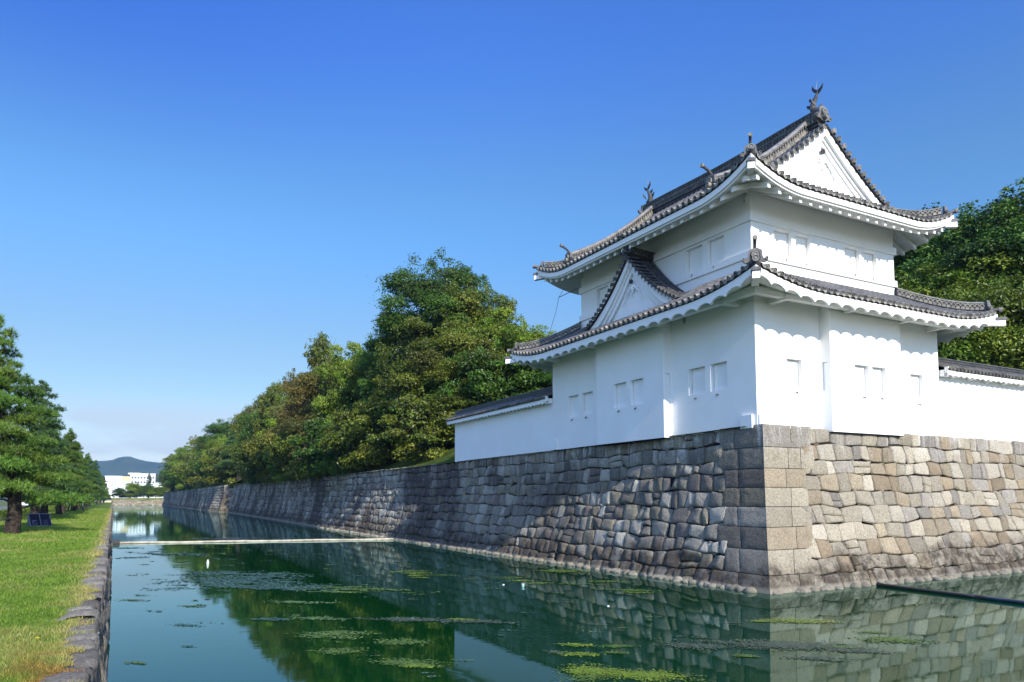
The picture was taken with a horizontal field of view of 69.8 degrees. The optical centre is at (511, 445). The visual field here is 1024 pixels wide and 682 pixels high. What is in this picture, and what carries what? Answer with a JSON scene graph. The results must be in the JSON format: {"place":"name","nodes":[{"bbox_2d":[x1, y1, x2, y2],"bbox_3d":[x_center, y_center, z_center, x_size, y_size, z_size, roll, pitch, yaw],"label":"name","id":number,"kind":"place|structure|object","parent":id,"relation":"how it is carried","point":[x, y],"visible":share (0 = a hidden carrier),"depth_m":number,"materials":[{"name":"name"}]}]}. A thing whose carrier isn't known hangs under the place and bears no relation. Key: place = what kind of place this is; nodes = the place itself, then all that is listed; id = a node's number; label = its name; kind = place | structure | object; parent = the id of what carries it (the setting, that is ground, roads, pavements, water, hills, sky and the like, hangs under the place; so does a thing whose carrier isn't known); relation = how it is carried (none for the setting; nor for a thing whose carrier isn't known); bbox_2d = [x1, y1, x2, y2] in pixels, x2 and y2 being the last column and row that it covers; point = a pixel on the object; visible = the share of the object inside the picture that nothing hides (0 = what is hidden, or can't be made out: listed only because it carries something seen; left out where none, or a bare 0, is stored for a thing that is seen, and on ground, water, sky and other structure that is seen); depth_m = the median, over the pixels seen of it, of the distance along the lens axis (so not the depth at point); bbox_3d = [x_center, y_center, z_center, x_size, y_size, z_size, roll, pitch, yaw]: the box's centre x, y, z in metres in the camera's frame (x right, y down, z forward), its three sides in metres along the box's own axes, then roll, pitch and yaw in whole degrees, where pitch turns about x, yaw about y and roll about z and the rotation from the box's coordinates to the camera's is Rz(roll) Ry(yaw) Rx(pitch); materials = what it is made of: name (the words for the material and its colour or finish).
{"place":"outdoors","nodes":[
{"label":"outdoors","id":0,"kind":"place"},
{"bbox_2d":[0,502,111,681],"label":"lawn","id":1,"kind":"structure","parent":0,"point":[107,505],"depth_m":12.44,"materials":[{"name":"green plant"}]},
{"bbox_2d":[27,513,51,526],"bbox_3d":[-29.502,4.709,45.877,0.602,0.965,1.201,-4,-5,40],"label":"information board","id":2,"kind":"object","parent":1,"relation":"on","point":[39,520],"visible":0.81,"depth_m":45.83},
{"bbox_2d":[2,379,78,513],"bbox_3d":[-38.522,0.262,59.766,6.280,11.854,6.953,-3,-5,31],"label":"pine tree","id":3,"kind":"object","parent":1,"relation":"on","point":[58,450],"visible":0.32,"depth_m":59.92,"materials":[{"name":"green plant"}]},
{"bbox_2d":[0,314,96,533],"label":"pine tree","id":4,"kind":"object","parent":1,"relation":"on","point":[18,477],"visible":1,"depth_m":36.89,"materials":[{"name":"green plant"}]},
{"bbox_2d":[21,422,80,513],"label":"pine tree","id":5,"kind":"object","parent":1,"relation":"on","point":[43,509],"visible":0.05,"depth_m":70.27,"materials":[{"name":"green plant"}]},
{"bbox_2d":[28,427,88,514],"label":"pine tree","id":6,"kind":"object","parent":1,"relation":"on","point":[72,453],"visible":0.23,"depth_m":81.36,"materials":[{"name":"green plant"}]},
{"bbox_2d":[61,432,88,512],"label":"pine tree","id":7,"kind":"object","parent":1,"relation":"on","point":[63,507],"visible":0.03,"depth_m":93.11,"materials":[{"name":"green plant"}]},
{"bbox_2d":[70,449,93,510],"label":"pine tree","id":8,"kind":"object","parent":1,"relation":"on","point":[83,487],"visible":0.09,"depth_m":105.03,"materials":[{"name":"green plant"}]},
{"bbox_2d":[76,461,94,509],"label":"pine tree","id":9,"kind":"object","parent":1,"relation":"on","point":[81,462],"visible":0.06,"depth_m":118.63,"materials":[{"name":"green plant"}]},
{"bbox_2d":[77,456,96,508],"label":"pine tree","id":10,"kind":"object","parent":1,"relation":"on","point":[87,477],"visible":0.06,"depth_m":136.47,"materials":[{"name":"green plant"}]},
{"bbox_2d":[83,452,101,507],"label":"pine tree","id":11,"kind":"object","parent":1,"relation":"on","point":[91,472],"visible":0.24,"depth_m":157.65,"materials":[{"name":"green plant"}]},
{"bbox_2d":[91,460,105,504],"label":"pine tree","id":12,"kind":"object","parent":1,"relation":"on","point":[99,480],"visible":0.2,"depth_m":208.53,"materials":[{"name":"green plant"}]},
{"bbox_2d":[96,469,108,503],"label":"pine tree","id":13,"kind":"object","parent":1,"relation":"on","point":[104,491],"visible":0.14,"depth_m":248.50,"materials":[{"name":"green plant"}]},
{"bbox_2d":[0,498,111,521],"bbox_3d":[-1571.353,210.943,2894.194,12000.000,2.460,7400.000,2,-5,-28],"label":"ground","id":14,"kind":"structure","parent":0,"point":[3,503],"depth_m":267.56,"materials":[{"name":"soil"}]},
{"bbox_2d":[0,503,70,519],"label":"hedge","id":15,"kind":"object","parent":14,"relation":"on","point":[25,512],"visible":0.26,"depth_m":74.83,"materials":[{"name":"green plant"}]},
{"bbox_2d":[111,487,125,497],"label":"camphor tree","id":16,"kind":"object","parent":14,"relation":"on","point":[119,491],"visible":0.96,"depth_m":436.95,"materials":[{"name":"green plant"}]},
{"bbox_2d":[123,481,143,497],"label":"broadleaf tree","id":17,"kind":"object","parent":14,"relation":"on","point":[130,488],"visible":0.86,"depth_m":436.28,"materials":[{"name":"green plant"}]},
{"bbox_2d":[133,485,153,497],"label":"broadleaf tree","id":18,"kind":"object","parent":14,"relation":"on","point":[141,493],"visible":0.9,"depth_m":439.40,"materials":[{"name":"green plant"}]},
{"bbox_2d":[146,473,152,497],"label":"conifer","id":19,"kind":"object","parent":14,"relation":"on","point":[149,478],"visible":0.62,"depth_m":445.20,"materials":[{"name":"green plant"}]},
{"bbox_2d":[144,486,165,497],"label":"broadleaf tree","id":20,"kind":"object","parent":14,"relation":"on","point":[157,492],"visible":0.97,"depth_m":441.55,"materials":[{"name":"green plant"}]},
{"bbox_2d":[0,456,165,499],"bbox_3d":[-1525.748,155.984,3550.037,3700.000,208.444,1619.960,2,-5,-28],"label":"hills","id":21,"kind":"structure","parent":0,"point":[122,466],"depth_m":3336.23,"materials":[{"name":"blue"}]},
{"bbox_2d":[105,476,129,497],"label":"hall building","id":22,"kind":"structure","parent":0,"point":[114,482],"depth_m":545.19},
{"bbox_2d":[111,498,163,499],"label":"bank","id":23,"kind":"structure","parent":0,"point":[137,498],"depth_m":430.18,"materials":[{"name":"green plant"}]},
{"bbox_2d":[128,473,154,497],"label":"office building","id":24,"kind":"structure","parent":0,"point":[140,478],"depth_m":553.31,"materials":[{"name":"white concrete"}]},
{"bbox_2d":[165,426,744,492],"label":"embankment","id":25,"kind":"structure","parent":0,"point":[448,456],"depth_m":70.64,"materials":[{"name":"green plant"}]},
{"bbox_2d":[155,456,179,489],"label":"broadleaf tree","id":26,"kind":"object","parent":25,"relation":"on","point":[167,459],"visible":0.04,"depth_m":361.92,"materials":[{"name":"green plant"}]},
{"bbox_2d":[158,460,187,488],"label":"shrub","id":27,"kind":"object","parent":25,"relation":"on","point":[163,474],"visible":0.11,"depth_m":347.37,"materials":[{"name":"green plant"}]},
{"bbox_2d":[167,453,185,489],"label":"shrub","id":28,"kind":"object","parent":25,"relation":"on","point":[176,482],"visible":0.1,"depth_m":338.59,"materials":[{"name":"green plant"}]},
{"bbox_2d":[165,445,194,488],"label":"broadleaf tree","id":29,"kind":"object","parent":25,"relation":"on","point":[179,450],"visible":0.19,"depth_m":314.43,"materials":[{"name":"green plant"}]},
{"bbox_2d":[168,460,198,489],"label":"shrub","id":30,"kind":"object","parent":25,"relation":"on","point":[177,476],"visible":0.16,"depth_m":302.82,"materials":[{"name":"green plant"}]},
{"bbox_2d":[177,453,207,486],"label":"shrub","id":31,"kind":"object","parent":25,"relation":"on","point":[195,479],"visible":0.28,"depth_m":264.09,"materials":[{"name":"green plant"}]},
{"bbox_2d":[178,434,208,485],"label":"evergreen oak","id":32,"kind":"object","parent":25,"relation":"on","point":[193,443],"visible":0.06,"depth_m":275.24,"materials":[{"name":"green plant"}]},
{"bbox_2d":[185,447,235,485],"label":"shrub","id":33,"kind":"object","parent":25,"relation":"on","point":[195,466],"visible":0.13,"depth_m":231.19,"materials":[{"name":"green plant"}]},
{"bbox_2d":[194,418,235,480],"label":"camphor tree","id":34,"kind":"object","parent":25,"relation":"on","point":[220,429],"visible":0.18,"depth_m":232.99,"materials":[{"name":"green plant"}]},
{"bbox_2d":[201,432,235,479],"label":"broadleaf tree","id":35,"kind":"object","parent":25,"relation":"on","point":[216,442],"visible":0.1,"depth_m":221.70,"materials":[{"name":"green plant"}]},
{"bbox_2d":[196,442,243,484],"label":"shrub","id":36,"kind":"object","parent":25,"relation":"on","point":[229,474],"visible":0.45,"depth_m":206.11,"materials":[{"name":"green plant"}]},
{"bbox_2d":[212,411,243,480],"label":"tree","id":37,"kind":"object","parent":25,"relation":"on","point":[224,454],"visible":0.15,"depth_m":202.71,"materials":[{"name":"green plant"}]},
{"bbox_2d":[224,402,257,476],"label":"evergreen oak","id":38,"kind":"object","parent":25,"relation":"on","point":[249,411],"visible":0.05,"depth_m":155.43,"materials":[{"name":"green plant"}]},
{"bbox_2d":[231,442,259,482],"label":"shrub","id":39,"kind":"object","parent":25,"relation":"on","point":[242,475],"visible":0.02,"depth_m":145.76,"materials":[{"name":"green plant"}]},
{"bbox_2d":[229,445,262,484],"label":"shrub","id":40,"kind":"object","parent":25,"relation":"on","point":[237,453],"visible":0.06,"depth_m":137.38,"materials":[{"name":"green plant"}]},
{"bbox_2d":[230,412,272,483],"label":"broadleaf tree","id":41,"kind":"object","parent":25,"relation":"on","point":[248,472],"visible":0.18,"depth_m":136.49,"materials":[{"name":"green plant"}]},
{"bbox_2d":[244,437,277,483],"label":"shrub","id":42,"kind":"object","parent":25,"relation":"on","point":[259,474],"visible":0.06,"depth_m":132.70,"materials":[{"name":"green plant"}]},
{"bbox_2d":[238,428,284,483],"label":"shrub","id":43,"kind":"object","parent":25,"relation":"on","point":[253,455],"visible":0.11,"depth_m":123.56,"materials":[{"name":"green plant"}]},
{"bbox_2d":[240,379,286,472],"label":"broadleaf tree","id":44,"kind":"object","parent":25,"relation":"on","point":[263,400],"visible":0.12,"depth_m":126.13,"materials":[{"name":"green plant"}]},
{"bbox_2d":[254,391,297,478],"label":"broadleaf tree","id":45,"kind":"object","parent":25,"relation":"on","point":[271,422],"visible":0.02,"depth_m":116.94,"materials":[{"name":"green plant"}]},
{"bbox_2d":[262,444,296,482],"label":"shrub","id":46,"kind":"object","parent":25,"relation":"on","point":[275,477],"visible":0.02,"depth_m":115.44,"materials":[{"name":"green plant"}]},
{"bbox_2d":[253,431,312,481],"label":"shrub","id":47,"kind":"object","parent":25,"relation":"on","point":[284,458],"visible":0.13,"depth_m":105.24,"materials":[{"name":"green plant"}]},
{"bbox_2d":[260,427,307,478],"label":"shrub","id":48,"kind":"object","parent":25,"relation":"on","point":[275,469],"visible":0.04,"depth_m":109.72,"materials":[{"name":"green plant"}]},
{"bbox_2d":[260,368,310,471],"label":"evergreen oak","id":49,"kind":"object","parent":25,"relation":"on","point":[280,413],"visible":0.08,"depth_m":110.06,"materials":[{"name":"green plant"}]},
{"bbox_2d":[272,411,322,478],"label":"shrub","id":50,"kind":"object","parent":25,"relation":"on","point":[285,446],"visible":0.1,"depth_m":98.77,"materials":[{"name":"green plant"}]},
{"bbox_2d":[276,358,344,435],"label":"evergreen oak","id":51,"kind":"object","parent":25,"relation":"on","point":[307,382],"visible":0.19,"depth_m":98.49,"materials":[{"name":"green plant"}]},
{"bbox_2d":[288,428,338,479],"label":"shrub","id":52,"kind":"object","parent":25,"relation":"on","point":[303,433],"visible":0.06,"depth_m":94.44,"materials":[{"name":"green plant"}]},
{"bbox_2d":[287,409,346,477],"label":"shrub","id":53,"kind":"object","parent":25,"relation":"on","point":[297,440],"visible":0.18,"depth_m":90.26,"materials":[{"name":"green plant"}]},
{"bbox_2d":[302,331,337,390],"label":"sparse tree","id":54,"kind":"object","parent":25,"relation":"on","point":[318,353],"visible":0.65,"depth_m":104.88,"materials":[{"name":"green plant"}]},
{"bbox_2d":[304,421,367,475],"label":"shrub","id":55,"kind":"object","parent":25,"relation":"on","point":[332,465],"visible":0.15,"depth_m":85.39,"materials":[{"name":"green plant"}]},
{"bbox_2d":[310,340,377,422],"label":"broadleaf tree","id":56,"kind":"object","parent":25,"relation":"on","point":[342,372],"visible":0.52,"depth_m":91.62,"materials":[{"name":"green plant"}]},
{"bbox_2d":[333,399,361,425],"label":"shrub","id":57,"kind":"object","parent":25,"relation":"on","point":[348,407],"visible":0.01,"depth_m":89.16,"materials":[{"name":"green plant"}]},
{"bbox_2d":[317,408,396,472],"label":"shrub","id":58,"kind":"object","parent":25,"relation":"on","point":[332,438],"visible":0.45,"depth_m":80.38,"materials":[{"name":"green plant"}]},
{"bbox_2d":[354,384,392,427],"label":"shrub","id":59,"kind":"object","parent":25,"relation":"on","point":[369,391],"visible":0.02,"depth_m":83.28,"materials":[{"name":"green plant"}]},
{"bbox_2d":[351,323,410,406],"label":"camphor tree","id":60,"kind":"object","parent":25,"relation":"on","point":[367,360],"visible":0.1,"depth_m":84.37,"materials":[{"name":"green plant"}]},
{"bbox_2d":[339,395,424,464],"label":"shrub","id":61,"kind":"object","parent":25,"relation":"on","point":[361,421],"visible":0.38,"depth_m":76.48,"materials":[{"name":"green plant"}]},
{"bbox_2d":[373,366,454,450],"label":"shrub","id":62,"kind":"object","parent":25,"relation":"on","point":[390,409],"visible":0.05,"depth_m":72.65,"materials":[{"name":"green plant"}]},
{"bbox_2d":[367,308,480,443],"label":"evergreen oak","id":63,"kind":"object","parent":25,"relation":"on","point":[427,358],"visible":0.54,"depth_m":71.95,"materials":[{"name":"green plant"}]},
{"bbox_2d":[377,386,470,461],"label":"shrub","id":64,"kind":"object","parent":25,"relation":"on","point":[427,426],"visible":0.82,"depth_m":67.42,"materials":[{"name":"green plant"}]},
{"bbox_2d":[368,247,518,394],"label":"camphor tree","id":65,"kind":"object","parent":25,"relation":"on","point":[426,294],"visible":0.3,"depth_m":77.14,"materials":[{"name":"green plant"}]},
{"bbox_2d":[417,278,528,406],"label":"evergreen oak","id":66,"kind":"object","parent":25,"relation":"on","point":[501,299],"visible":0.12,"depth_m":74.62,"materials":[{"name":"green plant"}]},
{"bbox_2d":[420,346,537,426],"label":"evergreen oak","id":67,"kind":"object","parent":25,"relation":"on","point":[459,400],"visible":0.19,"depth_m":67.61,"materials":[{"name":"green plant"}]},
{"bbox_2d":[417,348,545,404],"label":"shrub","id":68,"kind":"object","parent":25,"relation":"on","point":[428,383],"visible":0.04,"depth_m":71.10,"materials":[{"name":"green plant"}]},
{"bbox_2d":[434,339,543,409],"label":"shrub","id":69,"kind":"object","parent":25,"relation":"on","point":[524,377],"visible":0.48,"depth_m":65.82,"materials":[{"name":"green plant"}]},
{"bbox_2d":[455,306,551,372],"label":"broadleaf tree","id":70,"kind":"object","parent":25,"relation":"on","point":[510,332],"visible":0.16,"depth_m":73.43,"materials":[{"name":"green plant"}]},
{"bbox_2d":[503,324,555,389],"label":"camphor tree","id":71,"kind":"object","parent":25,"relation":"on","point":[535,333],"visible":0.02,"depth_m":74.29,"materials":[{"name":"green plant"}]},
{"bbox_2d":[511,365,552,395],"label":"evergreen oak","id":72,"kind":"object","parent":25,"relation":"on","point":[547,379],"visible":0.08,"depth_m":65.25,"materials":[{"name":"green plant"}]},
{"bbox_2d":[893,200,1020,290],"bbox_3d":[36.923,-9.079,61.800,19.358,22.223,19.930,0,-4,-8],"label":"camphor tree","id":73,"kind":"object","parent":25,"relation":"on","point":[907,261],"visible":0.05,"depth_m":58.23,"materials":[{"name":"green plant"}]},
{"bbox_2d":[894,177,1023,290],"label":"camphor tree","id":74,"kind":"object","parent":25,"relation":"on","point":[1003,231],"visible":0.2,"depth_m":51.85,"materials":[{"name":"green plant"}]},
{"bbox_2d":[894,251,1023,356],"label":"broadleaf tree","id":75,"kind":"object","parent":25,"relation":"on","point":[952,283],"visible":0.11,"depth_m":50.16,"materials":[{"name":"green plant"}]},
{"bbox_2d":[936,274,1023,369],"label":"broadleaf tree","id":76,"kind":"object","parent":25,"relation":"on","point":[986,338],"visible":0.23,"depth_m":43.36,"materials":[{"name":"green plant"}]},
{"bbox_2d":[960,250,1023,369],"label":"broadleaf tree","id":77,"kind":"object","parent":25,"relation":"on","point":[1017,277],"visible":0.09,"depth_m":45.50,"materials":[{"name":"green plant"}]},
{"bbox_2d":[0,0,1023,501],"label":"sky","id":78,"kind":"structure","parent":0,"point":[193,193],"materials":[{"name":"blue"}]},
{"bbox_2d":[107,505,1023,681],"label":"water","id":79,"kind":"structure","parent":0,"point":[978,640],"depth_m":21.25,"materials":[{"name":"teal liquid"}]},
{"bbox_2d":[39,502,112,681],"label":"stone wall","id":80,"kind":"structure","parent":79,"relation":"in","point":[91,662],"depth_m":10.83,"materials":[{"name":"grey stone"}]},
{"bbox_2d":[111,500,162,504],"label":"stone wall","id":81,"kind":"structure","parent":79,"relation":"in","point":[137,502],"depth_m":428.80,"materials":[{"name":"beige stone"}]},
{"bbox_2d":[162,485,233,511],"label":"stone wall","id":82,"kind":"structure","parent":79,"relation":"in","point":[216,498],"depth_m":237.95,"materials":[{"name":"grey stone"}]},
{"bbox_2d":[112,538,393,543],"bbox_3d":[-20.914,7.728,60.397,22.050,0.325,0.771,1,-4,-12],"label":"floating boom","id":83,"kind":"object","parent":79,"relation":"on","point":[116,542],"visible":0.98,"depth_m":59.93,"materials":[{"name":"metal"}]},
{"bbox_2d":[116,537,934,681],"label":"water weed","id":84,"kind":"object","parent":79,"relation":"on","point":[637,674],"visible":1,"depth_m":18.64,"materials":[{"name":"green plant"}]},
{"bbox_2d":[227,424,1023,594],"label":"stone wall","id":85,"kind":"structure","parent":79,"relation":"in","point":[769,509],"depth_m":33.83,"materials":[{"name":"grey stone"}]},
{"bbox_2d":[446,386,553,461],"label":"plaster wall","id":86,"kind":"structure","parent":85,"relation":"on","point":[521,424],"depth_m":48.48,"materials":[{"name":"white paint"}]},
{"bbox_2d":[504,83,1006,449],"bbox_3d":[11.543,-8.580,39.911,16.745,17.239,20.055,2,-5,-28],"label":"corner turret","id":87,"kind":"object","parent":85,"relation":"on","point":[750,285],"visible":1,"depth_m":33.79,"materials":[{"name":"white paint"}]},
{"bbox_2d":[571,396,577,419],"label":"window","id":88,"kind":"structure","parent":87,"relation":"in","point":[574,400],"depth_m":41.74,"materials":[{"name":"white paint"}]},
{"bbox_2d":[585,392,592,418],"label":"window","id":89,"kind":"structure","parent":87,"relation":"in","point":[589,396],"depth_m":40.44,"materials":[{"name":"white paint"}]},
{"bbox_2d":[600,287,607,307],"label":"window","id":90,"kind":"structure","parent":87,"relation":"in","point":[603,291],"depth_m":41.75,"materials":[{"name":"white paint"}]},
{"bbox_2d":[689,246,701,275],"bbox_3d":[8.711,-8.758,34.954,0.385,1.414,1.100,2,-5,-28],"label":"window","id":91,"kind":"structure","parent":87,"relation":"in","point":[695,255],"depth_m":35.11,"materials":[{"name":"white paint"}]},
{"bbox_2d":[692,367,704,399],"bbox_3d":[8.281,-2.765,32.723,0.385,1.464,1.040,2,-5,-28],"label":"window","id":92,"kind":"structure","parent":87,"relation":"in","point":[698,375],"depth_m":32.87,"materials":[{"name":"white paint"}]},
{"bbox_2d":[711,237,723,267],"bbox_3d":[9.389,-8.849,33.704,0.385,1.414,1.050,2,-5,-28],"label":"window","id":93,"kind":"structure","parent":87,"relation":"in","point":[717,246],"depth_m":33.85,"materials":[{"name":"white paint"}]},
{"bbox_2d":[714,362,726,395],"bbox_3d":[8.922,-2.851,31.544,0.385,1.464,0.970,2,-5,-28],"label":"window","id":94,"kind":"structure","parent":87,"relation":"in","point":[720,370],"depth_m":31.68,"materials":[{"name":"white paint"}]},
{"bbox_2d":[774,232,787,260],"bbox_3d":[12.070,-8.911,32.802,1.100,1.394,0.385,2,-5,-28],"label":"window","id":95,"kind":"structure","parent":87,"relation":"in","point":[780,239],"depth_m":32.99,"materials":[{"name":"white paint"}]},
{"bbox_2d":[787,360,798,393],"bbox_3d":[11.812,-2.892,30.799,0.900,1.504,0.385,2,-5,-28],"label":"window","id":96,"kind":"structure","parent":87,"relation":"in","point":[792,373],"depth_m":30.98,"materials":[{"name":"white paint"}]},
{"bbox_2d":[796,237,806,264],"bbox_3d":[13.208,-8.870,33.418,0.930,1.394,0.385,2,-5,-28],"label":"window","id":97,"kind":"structure","parent":87,"relation":"in","point":[800,242],"depth_m":33.60,"materials":[{"name":"white paint"}]},
{"bbox_2d":[845,249,855,275],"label":"window","id":98,"kind":"structure","parent":87,"relation":"in","point":[849,254],"depth_m":35.22,"materials":[{"name":"white paint"}]},
{"bbox_2d":[863,253,873,279],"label":"window","id":99,"kind":"structure","parent":87,"relation":"in","point":[867,258],"depth_m":35.84,"materials":[{"name":"white paint"}]},
{"bbox_2d":[910,375,920,405],"bbox_3d":[19.123,-2.631,34.750,0.950,1.504,0.385,2,-5,-28],"label":"window","id":100,"kind":"structure","parent":87,"relation":"in","point":[913,379],"depth_m":34.94,"materials":[{"name":"white paint"}]},
{"bbox_2d":[938,357,1023,443],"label":"plaster wall","id":101,"kind":"structure","parent":85,"relation":"on","point":[981,401],"depth_m":37.19,"materials":[{"name":"white paint"}]},
{"bbox_2d":[876,582,1023,603],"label":"floating pipe","id":102,"kind":"object","parent":79,"relation":"on","point":[976,596],"visible":1,"depth_m":26.08,"materials":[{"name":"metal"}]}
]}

